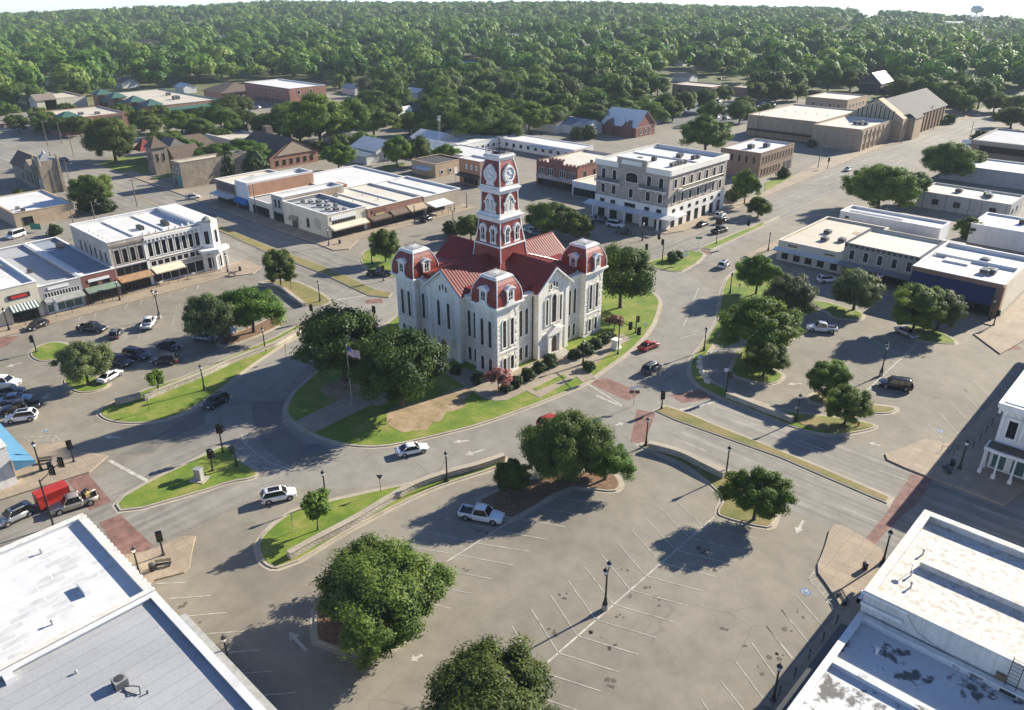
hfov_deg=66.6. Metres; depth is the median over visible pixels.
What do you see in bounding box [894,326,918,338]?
parked car
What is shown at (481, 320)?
window
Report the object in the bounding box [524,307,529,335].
window
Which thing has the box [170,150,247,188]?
store building
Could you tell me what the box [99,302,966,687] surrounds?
oil stains
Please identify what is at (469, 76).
woodland tree
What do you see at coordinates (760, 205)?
oak tree
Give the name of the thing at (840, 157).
sidewalk
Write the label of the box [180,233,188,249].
window
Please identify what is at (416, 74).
woodland tree
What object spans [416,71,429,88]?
woodland tree
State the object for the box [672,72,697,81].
house
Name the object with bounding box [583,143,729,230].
hotel
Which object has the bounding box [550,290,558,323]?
window
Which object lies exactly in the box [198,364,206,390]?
street lamp
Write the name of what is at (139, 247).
window
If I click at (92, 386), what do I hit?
lawn
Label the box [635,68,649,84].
woodland tree
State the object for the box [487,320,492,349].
window
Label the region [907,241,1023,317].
store building
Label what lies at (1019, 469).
window
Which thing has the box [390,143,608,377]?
courthouse
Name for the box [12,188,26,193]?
shrub
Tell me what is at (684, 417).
lawn
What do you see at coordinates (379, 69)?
woodland tree
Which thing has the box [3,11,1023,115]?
ground
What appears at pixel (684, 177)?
window
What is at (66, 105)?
street tree
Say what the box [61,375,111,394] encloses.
traffic island
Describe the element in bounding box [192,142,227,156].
elm tree
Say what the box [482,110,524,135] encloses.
oak tree
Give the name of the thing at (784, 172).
shrub
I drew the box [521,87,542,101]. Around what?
woodland tree
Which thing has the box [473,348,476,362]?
window
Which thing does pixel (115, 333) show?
parked car
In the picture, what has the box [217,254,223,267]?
window
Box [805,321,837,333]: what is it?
pickup truck
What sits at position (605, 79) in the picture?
woodland tree
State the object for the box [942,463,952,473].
bench
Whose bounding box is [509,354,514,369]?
window
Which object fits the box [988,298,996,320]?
street lamp
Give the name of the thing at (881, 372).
street lamp
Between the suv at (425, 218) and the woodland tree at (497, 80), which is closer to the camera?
the suv at (425, 218)
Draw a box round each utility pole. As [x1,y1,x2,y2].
[128,178,137,206]
[252,184,257,221]
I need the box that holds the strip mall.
[90,89,215,117]
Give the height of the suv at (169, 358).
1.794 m
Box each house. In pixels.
[45,76,53,85]
[114,77,139,87]
[139,40,156,45]
[174,82,196,92]
[321,131,353,147]
[340,83,358,94]
[349,136,389,164]
[408,87,424,98]
[410,129,459,140]
[444,129,483,137]
[506,123,526,132]
[526,118,565,132]
[553,114,602,133]
[669,57,686,65]
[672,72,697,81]
[956,70,975,75]
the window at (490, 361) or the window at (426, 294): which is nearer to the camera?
the window at (490, 361)
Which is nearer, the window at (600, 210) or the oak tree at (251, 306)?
the oak tree at (251, 306)
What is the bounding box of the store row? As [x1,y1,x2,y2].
[330,182,427,228]
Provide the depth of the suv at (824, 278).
178.12 m
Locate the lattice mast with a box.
[437,116,440,141]
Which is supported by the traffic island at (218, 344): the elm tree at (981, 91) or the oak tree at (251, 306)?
the oak tree at (251, 306)
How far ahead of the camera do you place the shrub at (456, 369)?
136.50 m
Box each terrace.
[295,389,393,431]
[446,354,575,400]
[532,375,566,390]
[573,333,630,381]
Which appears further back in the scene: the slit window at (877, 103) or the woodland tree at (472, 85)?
the woodland tree at (472, 85)
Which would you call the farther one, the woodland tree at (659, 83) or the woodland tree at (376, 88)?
the woodland tree at (659, 83)
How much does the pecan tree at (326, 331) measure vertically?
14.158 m
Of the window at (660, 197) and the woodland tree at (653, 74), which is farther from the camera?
the woodland tree at (653, 74)
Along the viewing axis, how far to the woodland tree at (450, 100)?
354.19 m
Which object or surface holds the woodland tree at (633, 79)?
on the ground at (205, 81)
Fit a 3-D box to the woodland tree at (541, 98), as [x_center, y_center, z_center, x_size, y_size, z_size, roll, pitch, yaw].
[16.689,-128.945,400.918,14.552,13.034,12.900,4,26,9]
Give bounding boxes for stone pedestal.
[610,337,621,350]
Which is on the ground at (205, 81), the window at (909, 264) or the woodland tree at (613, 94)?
the woodland tree at (613, 94)
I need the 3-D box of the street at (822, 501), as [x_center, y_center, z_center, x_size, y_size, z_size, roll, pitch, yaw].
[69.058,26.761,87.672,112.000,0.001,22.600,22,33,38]
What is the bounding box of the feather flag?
[52,299,58,310]
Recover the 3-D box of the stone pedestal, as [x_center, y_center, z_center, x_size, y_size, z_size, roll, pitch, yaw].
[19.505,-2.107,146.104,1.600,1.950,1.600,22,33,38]
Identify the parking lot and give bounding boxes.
[0,112,34,133]
[655,102,777,125]
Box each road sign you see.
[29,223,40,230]
[630,385,640,405]
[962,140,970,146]
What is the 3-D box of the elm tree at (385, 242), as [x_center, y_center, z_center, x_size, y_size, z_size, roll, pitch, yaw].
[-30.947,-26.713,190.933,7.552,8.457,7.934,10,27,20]
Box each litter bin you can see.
[148,562,154,571]
[862,561,868,570]
[950,459,955,466]
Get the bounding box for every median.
[218,226,391,297]
[635,442,780,530]
[652,404,894,506]
[700,223,764,250]
[763,216,778,224]
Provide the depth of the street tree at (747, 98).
419.18 m
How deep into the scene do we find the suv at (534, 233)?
210.73 m
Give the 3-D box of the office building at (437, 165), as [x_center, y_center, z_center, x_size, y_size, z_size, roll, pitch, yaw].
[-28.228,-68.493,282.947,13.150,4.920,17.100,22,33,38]
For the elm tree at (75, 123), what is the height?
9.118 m
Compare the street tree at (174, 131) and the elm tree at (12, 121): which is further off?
the elm tree at (12, 121)
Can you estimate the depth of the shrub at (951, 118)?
378.22 m
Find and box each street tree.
[0,101,21,116]
[26,107,46,120]
[56,102,76,109]
[145,130,160,139]
[151,105,170,117]
[162,130,182,135]
[190,139,203,147]
[191,105,205,117]
[207,127,232,135]
[223,119,248,132]
[236,109,256,124]
[309,140,330,154]
[328,134,352,145]
[347,130,376,142]
[372,97,404,124]
[396,110,424,134]
[412,121,438,134]
[484,105,507,112]
[503,99,524,109]
[562,101,580,115]
[662,100,685,120]
[715,85,734,103]
[733,95,755,106]
[756,102,775,111]
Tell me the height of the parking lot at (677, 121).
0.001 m
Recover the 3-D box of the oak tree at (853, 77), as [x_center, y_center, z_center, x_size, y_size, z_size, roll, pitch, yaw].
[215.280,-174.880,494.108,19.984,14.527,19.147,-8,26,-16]
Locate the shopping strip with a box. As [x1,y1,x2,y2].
[15,86,87,109]
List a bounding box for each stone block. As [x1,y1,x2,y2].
[698,369,705,374]
[704,378,710,383]
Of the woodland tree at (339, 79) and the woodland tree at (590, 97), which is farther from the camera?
the woodland tree at (339, 79)
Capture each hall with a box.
[201,81,245,99]
[244,125,319,169]
[746,104,854,141]
[805,92,867,109]
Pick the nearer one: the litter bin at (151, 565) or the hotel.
the litter bin at (151, 565)
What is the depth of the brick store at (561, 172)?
260.63 m
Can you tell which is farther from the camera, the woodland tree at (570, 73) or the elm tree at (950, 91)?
the woodland tree at (570, 73)
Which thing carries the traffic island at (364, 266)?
on the asphalt
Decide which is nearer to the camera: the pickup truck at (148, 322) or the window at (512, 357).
the window at (512, 357)
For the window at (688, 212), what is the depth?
224.20 m
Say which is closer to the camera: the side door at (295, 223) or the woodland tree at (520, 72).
the side door at (295, 223)
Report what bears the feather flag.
on the sidewalk at (172, 285)
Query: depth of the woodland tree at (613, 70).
515.61 m
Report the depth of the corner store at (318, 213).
215.45 m
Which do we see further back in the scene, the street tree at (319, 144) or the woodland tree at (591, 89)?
the woodland tree at (591, 89)
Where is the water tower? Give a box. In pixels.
[968,5,984,22]
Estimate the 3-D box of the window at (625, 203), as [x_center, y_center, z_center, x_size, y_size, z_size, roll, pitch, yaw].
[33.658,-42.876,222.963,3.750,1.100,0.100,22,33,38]
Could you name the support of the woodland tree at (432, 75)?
on the ground at (205, 81)
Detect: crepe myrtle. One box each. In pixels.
[483,367,512,386]
[604,314,624,327]
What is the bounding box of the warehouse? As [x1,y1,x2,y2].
[431,144,496,156]
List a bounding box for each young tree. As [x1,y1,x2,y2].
[144,368,165,389]
[284,267,297,287]
[299,487,330,529]
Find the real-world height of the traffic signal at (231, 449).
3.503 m
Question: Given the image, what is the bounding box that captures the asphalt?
[0,92,1023,709]
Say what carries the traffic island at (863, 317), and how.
on the asphalt
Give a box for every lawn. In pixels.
[32,342,66,359]
[66,377,106,390]
[101,156,148,174]
[101,326,300,421]
[119,446,255,508]
[153,174,171,178]
[217,224,390,296]
[260,462,500,565]
[264,280,327,304]
[288,285,657,444]
[362,249,393,275]
[382,163,404,169]
[533,374,567,390]
[643,444,773,524]
[650,251,702,270]
[658,406,887,500]
[691,271,872,432]
[703,223,762,248]
[732,343,780,382]
[765,175,792,190]
[798,417,868,430]
[810,393,893,411]
[813,300,861,318]
[908,325,954,342]
[944,108,976,119]
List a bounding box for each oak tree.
[26,110,55,132]
[47,117,71,135]
[48,340,114,384]
[65,173,113,206]
[80,116,137,160]
[124,108,157,130]
[134,115,163,131]
[147,132,176,140]
[180,117,216,136]
[181,292,238,342]
[208,94,253,113]
[216,285,288,332]
[247,113,276,132]
[273,118,317,141]
[309,530,459,671]
[355,89,383,105]
[418,631,562,709]
[421,103,456,130]
[455,214,477,239]
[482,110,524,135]
[491,458,532,492]
[515,407,617,483]
[523,200,579,234]
[543,104,571,125]
[567,214,595,238]
[570,102,609,121]
[583,439,637,481]
[651,91,677,111]
[675,91,696,115]
[678,113,734,149]
[696,88,718,106]
[710,294,806,347]
[713,465,799,520]
[727,99,757,122]
[742,339,792,376]
[744,196,772,216]
[746,82,768,103]
[762,272,820,316]
[766,81,788,101]
[781,85,795,101]
[793,83,809,100]
[804,358,853,397]
[824,383,875,424]
[830,267,885,309]
[836,67,869,90]
[840,163,925,209]
[887,77,918,96]
[888,282,951,330]
[897,171,932,202]
[919,140,978,176]
[919,288,968,329]
[957,94,977,113]
[974,150,988,162]
[980,91,1006,111]
[991,106,1023,127]
[1001,94,1023,107]
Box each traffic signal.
[28,335,37,351]
[38,457,64,525]
[65,440,75,461]
[154,530,164,555]
[206,448,214,470]
[215,423,224,452]
[228,445,237,465]
[381,265,384,280]
[617,319,640,353]
[634,316,639,332]
[657,234,663,260]
[660,391,665,408]
[716,220,749,243]
[725,370,732,394]
[992,309,1000,324]
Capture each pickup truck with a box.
[0,398,41,415]
[48,489,99,515]
[75,321,107,333]
[139,316,156,329]
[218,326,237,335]
[366,267,390,276]
[457,502,504,525]
[523,226,537,233]
[711,225,728,233]
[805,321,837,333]
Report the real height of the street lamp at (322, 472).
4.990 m
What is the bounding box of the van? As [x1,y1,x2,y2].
[5,227,25,239]
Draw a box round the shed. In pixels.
[426,138,458,155]
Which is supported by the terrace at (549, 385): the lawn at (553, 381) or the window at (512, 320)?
the lawn at (553, 381)
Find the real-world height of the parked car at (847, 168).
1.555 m
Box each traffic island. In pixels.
[28,341,69,362]
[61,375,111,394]
[95,322,304,424]
[112,444,261,513]
[216,318,284,346]
[253,456,507,570]
[261,280,331,306]
[310,597,417,657]
[358,249,394,277]
[474,469,624,522]
[647,251,706,272]
[687,270,878,436]
[728,323,801,385]
[804,391,899,414]
[812,300,865,320]
[901,324,958,344]
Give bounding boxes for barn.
[858,70,892,93]
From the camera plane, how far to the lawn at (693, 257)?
191.53 m
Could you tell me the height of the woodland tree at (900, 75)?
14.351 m
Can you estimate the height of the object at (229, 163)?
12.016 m
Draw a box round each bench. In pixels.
[38,456,51,461]
[154,558,170,568]
[836,589,848,605]
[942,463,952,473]
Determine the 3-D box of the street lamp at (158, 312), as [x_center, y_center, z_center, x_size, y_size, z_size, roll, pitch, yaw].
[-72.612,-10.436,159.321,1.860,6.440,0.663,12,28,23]
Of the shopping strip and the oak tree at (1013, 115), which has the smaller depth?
the oak tree at (1013, 115)
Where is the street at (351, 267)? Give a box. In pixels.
[0,134,385,295]
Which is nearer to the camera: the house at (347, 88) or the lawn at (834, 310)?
the lawn at (834, 310)
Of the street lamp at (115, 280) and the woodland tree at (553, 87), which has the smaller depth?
the street lamp at (115, 280)
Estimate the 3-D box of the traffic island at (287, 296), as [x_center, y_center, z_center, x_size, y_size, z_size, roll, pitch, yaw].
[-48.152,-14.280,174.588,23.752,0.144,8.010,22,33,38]
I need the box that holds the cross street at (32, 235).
[0,131,569,247]
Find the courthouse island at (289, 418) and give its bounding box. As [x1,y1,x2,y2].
[282,291,662,448]
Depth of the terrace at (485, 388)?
134.00 m
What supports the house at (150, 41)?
on the ground at (205, 81)
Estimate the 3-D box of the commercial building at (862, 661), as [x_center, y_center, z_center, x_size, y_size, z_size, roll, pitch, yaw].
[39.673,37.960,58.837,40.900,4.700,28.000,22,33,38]
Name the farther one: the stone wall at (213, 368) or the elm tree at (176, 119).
the elm tree at (176, 119)
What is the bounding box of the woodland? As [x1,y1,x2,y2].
[0,0,1023,91]
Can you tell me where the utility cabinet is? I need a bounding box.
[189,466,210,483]
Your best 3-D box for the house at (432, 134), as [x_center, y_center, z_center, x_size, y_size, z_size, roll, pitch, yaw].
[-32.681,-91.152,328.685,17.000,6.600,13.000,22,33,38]
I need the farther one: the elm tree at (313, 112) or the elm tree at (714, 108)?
the elm tree at (714, 108)
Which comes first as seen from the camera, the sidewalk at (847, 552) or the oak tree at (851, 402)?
the sidewalk at (847, 552)
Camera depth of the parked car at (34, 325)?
155.71 m
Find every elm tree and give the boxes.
[2,114,28,132]
[67,116,86,135]
[107,102,133,113]
[161,109,196,134]
[175,135,192,143]
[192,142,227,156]
[198,104,239,127]
[208,138,271,158]
[261,248,295,284]
[262,101,292,137]
[278,90,353,139]
[319,142,357,167]
[332,96,377,131]
[350,103,400,134]
[367,229,401,261]
[380,85,416,104]
[380,134,414,167]
[407,134,431,159]
[415,89,449,102]
[431,144,462,155]
[445,99,499,135]
[506,101,553,133]
[604,97,640,109]
[633,97,660,106]
[639,102,670,121]
[697,101,726,117]
[730,168,762,203]
[734,252,784,293]
[817,64,844,90]
[909,73,943,92]
[934,80,965,107]
[951,216,982,239]
[966,79,996,108]
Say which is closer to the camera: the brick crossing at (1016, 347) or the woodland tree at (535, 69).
the brick crossing at (1016, 347)
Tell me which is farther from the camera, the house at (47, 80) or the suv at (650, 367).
the house at (47, 80)
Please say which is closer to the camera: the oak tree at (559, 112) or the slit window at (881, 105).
the slit window at (881, 105)
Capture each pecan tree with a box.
[289,299,384,381]
[346,323,453,407]
[602,240,656,307]
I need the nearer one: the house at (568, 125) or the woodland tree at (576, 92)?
the house at (568, 125)
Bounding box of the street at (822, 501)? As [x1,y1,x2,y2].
[662,401,1023,553]
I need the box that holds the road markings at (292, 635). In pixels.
[0,121,1016,709]
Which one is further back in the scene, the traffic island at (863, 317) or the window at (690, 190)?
the window at (690, 190)
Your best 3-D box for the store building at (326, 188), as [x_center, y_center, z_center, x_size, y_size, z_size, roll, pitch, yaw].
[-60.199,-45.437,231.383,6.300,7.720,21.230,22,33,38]
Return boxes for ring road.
[196,261,738,488]
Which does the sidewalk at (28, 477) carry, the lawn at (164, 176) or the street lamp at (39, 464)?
the street lamp at (39, 464)
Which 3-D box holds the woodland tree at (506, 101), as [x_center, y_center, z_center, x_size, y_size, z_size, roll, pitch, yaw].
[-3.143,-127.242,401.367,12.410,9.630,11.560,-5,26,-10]
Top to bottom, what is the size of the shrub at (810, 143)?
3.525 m
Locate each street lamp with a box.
[1,307,10,330]
[31,441,43,470]
[114,279,121,299]
[130,546,140,573]
[150,289,160,318]
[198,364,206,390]
[220,633,228,657]
[317,280,320,301]
[320,470,328,499]
[444,450,448,481]
[581,340,585,363]
[602,559,611,610]
[644,417,649,445]
[702,326,707,350]
[726,446,731,474]
[729,272,733,293]
[770,662,782,702]
[794,394,801,421]
[879,342,888,376]
[880,528,892,563]
[957,440,969,469]
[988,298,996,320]
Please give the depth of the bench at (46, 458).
111.83 m
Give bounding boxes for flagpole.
[346,345,359,403]
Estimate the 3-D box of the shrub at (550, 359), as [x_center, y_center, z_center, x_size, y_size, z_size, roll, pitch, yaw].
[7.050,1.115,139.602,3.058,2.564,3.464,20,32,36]
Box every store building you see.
[0,244,86,314]
[0,257,44,326]
[23,236,122,305]
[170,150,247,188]
[209,169,277,206]
[233,168,313,210]
[249,185,309,218]
[271,181,343,222]
[311,165,402,187]
[375,176,460,216]
[572,174,596,199]
[772,216,888,273]
[837,228,944,288]
[839,205,950,239]
[888,230,982,247]
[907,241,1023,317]
[940,157,1023,189]
[967,212,1023,251]
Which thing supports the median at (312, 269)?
on the street at (351, 267)
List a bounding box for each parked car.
[0,392,32,405]
[25,317,49,330]
[58,157,68,161]
[95,369,122,382]
[107,328,123,338]
[155,339,181,351]
[191,332,217,342]
[394,441,429,457]
[616,228,633,235]
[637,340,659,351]
[696,220,709,227]
[844,166,851,170]
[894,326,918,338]
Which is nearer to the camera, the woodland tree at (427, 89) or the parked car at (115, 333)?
the parked car at (115, 333)
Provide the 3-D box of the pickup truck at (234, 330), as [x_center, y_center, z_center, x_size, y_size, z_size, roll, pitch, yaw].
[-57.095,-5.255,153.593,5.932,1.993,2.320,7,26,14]
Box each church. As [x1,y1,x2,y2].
[10,149,65,192]
[133,133,215,174]
[811,88,947,151]
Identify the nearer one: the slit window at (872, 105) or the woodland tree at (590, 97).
the slit window at (872, 105)
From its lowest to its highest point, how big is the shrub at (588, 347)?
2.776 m
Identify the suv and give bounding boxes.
[0,374,21,385]
[0,384,25,395]
[0,500,36,527]
[3,407,38,424]
[102,353,133,367]
[121,345,150,361]
[150,353,179,365]
[184,193,200,199]
[201,390,229,409]
[259,485,296,505]
[419,215,432,222]
[530,230,544,236]
[536,413,557,425]
[594,216,607,223]
[606,219,624,228]
[640,360,662,374]
[714,211,726,217]
[716,216,728,224]
[717,259,729,268]
[816,274,836,283]
[878,375,913,391]
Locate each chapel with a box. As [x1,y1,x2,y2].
[398,102,419,116]
[601,106,656,137]
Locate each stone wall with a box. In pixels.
[114,392,141,404]
[142,326,303,400]
[258,281,305,306]
[286,453,504,558]
[648,441,725,478]
[725,391,793,422]
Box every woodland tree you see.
[0,84,20,104]
[0,92,8,102]
[9,83,24,93]
[22,83,46,101]
[53,81,74,91]
[69,80,91,94]
[331,74,345,89]
[337,66,355,84]
[355,78,370,91]
[370,64,394,81]
[370,78,381,90]
[374,85,384,93]
[375,77,410,92]
[380,69,401,80]
[392,63,413,81]
[396,71,408,87]
[402,71,415,83]
[414,69,424,83]
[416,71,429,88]
[416,99,431,114]
[419,96,459,132]
[420,100,458,131]
[423,82,434,93]
[425,68,448,86]
[427,112,449,132]
[428,76,456,92]
[431,84,447,92]
[440,92,458,97]
[441,69,457,75]
[442,67,456,70]
[444,75,462,87]
[445,88,456,94]
[449,72,467,86]
[452,96,472,104]
[454,85,479,97]
[455,62,480,76]
[461,71,474,85]
[469,93,483,101]
[470,79,478,89]
[472,68,490,86]
[472,93,503,112]
[476,58,494,73]
[477,79,496,93]
[486,74,505,92]
[491,70,513,80]
[495,79,523,100]
[503,98,512,104]
[507,74,528,80]
[508,66,524,72]
[508,93,526,101]
[512,70,528,75]
[518,78,528,94]
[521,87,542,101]
[522,74,549,91]
[526,65,544,74]
[527,63,548,73]
[531,91,553,108]
[539,70,555,80]
[542,63,563,73]
[542,94,554,106]
[544,80,569,93]
[552,92,579,104]
[554,72,567,79]
[562,63,580,80]
[562,76,577,80]
[563,79,583,94]
[567,70,577,76]
[571,68,586,81]
[572,90,581,102]
[575,86,600,101]
[578,90,608,103]
[579,66,600,87]
[587,77,603,87]
[595,81,604,89]
[597,68,612,74]
[597,99,608,105]
[598,72,611,77]
[599,79,633,99]
[600,88,613,101]
[601,73,620,99]
[603,67,616,73]
[605,74,632,100]
[615,66,636,76]
[628,76,642,85]
[631,81,649,97]
[632,88,645,101]
[634,64,652,72]
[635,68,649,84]
[646,75,672,95]
[649,72,661,77]
[746,71,762,84]
[758,70,785,82]
[761,71,790,99]
[782,66,795,71]
[784,69,805,85]
[799,68,818,87]
[892,74,908,83]
[926,72,943,82]
[954,75,975,88]
[967,75,987,88]
[994,83,1006,92]
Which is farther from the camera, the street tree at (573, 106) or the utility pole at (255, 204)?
the street tree at (573, 106)
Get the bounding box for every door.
[177,175,181,187]
[292,221,298,227]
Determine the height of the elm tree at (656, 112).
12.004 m
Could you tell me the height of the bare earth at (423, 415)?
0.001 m
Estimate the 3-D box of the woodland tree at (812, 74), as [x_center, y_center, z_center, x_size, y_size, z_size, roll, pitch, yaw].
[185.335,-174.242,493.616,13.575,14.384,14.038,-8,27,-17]
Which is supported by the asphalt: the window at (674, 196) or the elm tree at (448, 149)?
the elm tree at (448, 149)
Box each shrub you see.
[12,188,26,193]
[45,223,63,236]
[75,198,92,210]
[90,196,118,213]
[193,150,205,155]
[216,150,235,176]
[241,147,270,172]
[442,219,460,234]
[449,364,461,375]
[470,372,483,384]
[498,383,513,392]
[509,375,522,387]
[521,367,536,381]
[531,360,548,373]
[542,353,558,368]
[567,348,584,359]
[569,126,584,139]
[577,341,595,354]
[582,124,598,138]
[582,360,595,372]
[588,337,602,349]
[597,332,610,343]
[604,331,617,338]
[667,250,679,262]
[676,250,683,258]
[725,189,741,201]
[775,166,791,177]
[806,140,817,146]
[940,115,947,124]
[944,113,956,123]
[958,226,970,238]
[969,130,989,142]
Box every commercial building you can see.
[0,424,35,490]
[0,513,154,669]
[0,590,276,709]
[69,203,228,292]
[776,611,1023,709]
[856,509,1023,698]
[977,371,1023,484]
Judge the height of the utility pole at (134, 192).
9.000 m
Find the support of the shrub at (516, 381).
on the terrace at (485, 388)
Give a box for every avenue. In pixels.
[0,436,270,549]
[637,108,1001,273]
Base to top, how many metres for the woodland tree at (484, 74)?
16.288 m
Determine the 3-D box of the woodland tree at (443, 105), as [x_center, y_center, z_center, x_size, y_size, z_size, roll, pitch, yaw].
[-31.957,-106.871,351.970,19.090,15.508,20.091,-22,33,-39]
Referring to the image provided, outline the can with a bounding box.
[84,491,89,497]
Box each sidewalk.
[0,259,261,337]
[0,441,107,500]
[122,171,477,250]
[124,535,195,583]
[583,116,963,233]
[744,227,998,325]
[763,524,883,709]
[885,385,1023,505]
[973,293,1023,353]
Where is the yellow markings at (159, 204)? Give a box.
[0,115,991,204]
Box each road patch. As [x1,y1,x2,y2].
[120,408,204,454]
[251,401,334,467]
[297,443,325,455]
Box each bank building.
[672,81,727,97]
[733,85,783,98]
[971,128,1023,162]
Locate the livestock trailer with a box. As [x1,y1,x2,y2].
[31,479,77,509]
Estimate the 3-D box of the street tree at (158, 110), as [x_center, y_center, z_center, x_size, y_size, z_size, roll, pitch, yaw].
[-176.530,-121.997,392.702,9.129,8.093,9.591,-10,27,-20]
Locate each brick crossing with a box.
[0,336,18,347]
[68,473,111,509]
[99,515,152,555]
[364,298,382,303]
[590,378,640,400]
[630,409,654,442]
[669,390,714,402]
[700,249,711,254]
[866,474,932,543]
[1008,345,1021,350]
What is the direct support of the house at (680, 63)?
on the ground at (205, 81)
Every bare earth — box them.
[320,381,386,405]
[386,387,471,431]
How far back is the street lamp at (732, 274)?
171.31 m
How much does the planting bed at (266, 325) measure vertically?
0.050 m
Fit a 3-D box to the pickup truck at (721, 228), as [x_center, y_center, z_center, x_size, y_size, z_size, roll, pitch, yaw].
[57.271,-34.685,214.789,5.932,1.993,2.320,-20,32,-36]
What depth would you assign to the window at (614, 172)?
223.41 m
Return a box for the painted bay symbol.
[800,587,811,595]
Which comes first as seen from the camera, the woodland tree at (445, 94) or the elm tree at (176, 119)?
the elm tree at (176, 119)
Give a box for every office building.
[0,189,75,227]
[33,106,128,135]
[206,130,251,144]
[411,154,458,178]
[444,133,515,148]
[500,134,592,156]
[720,138,794,177]
[916,182,1023,216]
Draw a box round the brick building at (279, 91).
[244,79,326,103]
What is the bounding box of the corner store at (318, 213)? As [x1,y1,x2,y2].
[282,193,369,237]
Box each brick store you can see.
[455,154,484,186]
[536,149,610,191]
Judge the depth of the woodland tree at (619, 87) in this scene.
422.23 m
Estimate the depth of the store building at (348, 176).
258.68 m
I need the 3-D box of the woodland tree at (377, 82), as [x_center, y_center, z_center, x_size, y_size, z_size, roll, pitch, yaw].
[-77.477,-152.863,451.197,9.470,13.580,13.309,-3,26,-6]
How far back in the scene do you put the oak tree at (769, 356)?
133.06 m
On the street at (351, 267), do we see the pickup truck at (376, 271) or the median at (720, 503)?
the pickup truck at (376, 271)
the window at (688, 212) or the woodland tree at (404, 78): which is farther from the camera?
the woodland tree at (404, 78)
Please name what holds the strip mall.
on the asphalt
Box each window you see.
[90,281,98,286]
[102,278,110,283]
[112,248,122,265]
[116,268,124,276]
[120,246,129,263]
[124,266,132,274]
[128,245,137,261]
[132,264,139,272]
[135,243,145,259]
[139,262,147,270]
[146,241,154,257]
[151,260,157,266]
[153,239,161,255]
[157,259,163,265]
[160,238,167,253]
[164,257,170,263]
[167,236,174,252]
[170,256,176,261]
[173,235,181,250]
[177,254,183,260]
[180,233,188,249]
[183,253,189,258]
[187,232,194,247]
[189,251,195,257]
[193,231,200,246]
[203,231,210,244]
[207,257,215,268]
[213,228,218,242]
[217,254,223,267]
[400,287,405,314]
[402,322,406,329]
[406,290,412,316]
[421,292,426,319]
[423,327,427,337]
[426,294,428,320]
[436,298,441,326]
[446,302,451,330]
[466,309,472,337]
[467,345,472,361]
[472,311,475,338]
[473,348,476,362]
[479,317,484,346]
[480,354,485,370]
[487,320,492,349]
[488,357,492,371]
[502,320,507,349]
[502,357,506,371]
[509,316,514,345]
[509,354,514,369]
[518,309,523,337]
[518,346,523,361]
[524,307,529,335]
[524,343,528,359]
[544,299,548,326]
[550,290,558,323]
[558,293,562,320]
[568,289,571,316]
[568,324,570,338]
[571,322,575,336]
[572,287,576,314]
[587,318,591,332]
[588,284,592,310]
[593,315,597,330]
[594,281,598,307]
[598,207,604,215]
[600,183,605,192]
[601,167,605,178]
[610,209,616,218]
[611,185,615,194]
[612,169,616,180]
[624,202,634,207]
[625,172,637,183]
[625,213,632,221]
[628,188,632,197]
[642,216,647,225]
[645,191,650,201]
[646,176,651,186]
[654,219,661,228]
[657,194,662,203]
[658,178,663,189]
[672,194,675,204]
[673,178,677,188]
[680,191,683,201]
[682,176,685,185]
[686,210,690,221]
[688,189,691,198]
[690,174,693,183]
[694,208,697,218]
[696,186,699,195]
[697,171,700,180]
[701,205,705,215]
[709,202,712,212]
[716,200,719,210]
[781,252,787,259]
[793,255,799,261]
[804,258,811,264]
[816,260,823,267]
[830,263,836,270]
[848,249,854,260]
[860,106,864,116]
[862,252,868,263]
[865,105,868,116]
[869,103,873,117]
[873,102,878,117]
[876,255,882,266]
[878,104,882,118]
[882,107,886,118]
[887,109,890,119]
[890,258,897,269]
[904,261,912,272]
[931,199,938,204]
[952,202,959,207]
[988,453,1007,471]
[1003,417,1021,441]
[1007,460,1023,478]
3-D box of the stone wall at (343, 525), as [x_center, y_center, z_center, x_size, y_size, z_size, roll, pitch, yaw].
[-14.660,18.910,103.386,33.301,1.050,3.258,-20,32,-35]
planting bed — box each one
[220,318,278,344]
[317,610,390,649]
[481,472,618,516]
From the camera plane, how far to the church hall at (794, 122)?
347.91 m
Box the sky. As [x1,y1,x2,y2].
[0,0,1023,22]
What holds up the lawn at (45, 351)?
on the traffic island at (31, 356)
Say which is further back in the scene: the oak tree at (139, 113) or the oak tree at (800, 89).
the oak tree at (800, 89)
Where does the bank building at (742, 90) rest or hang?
on the asphalt

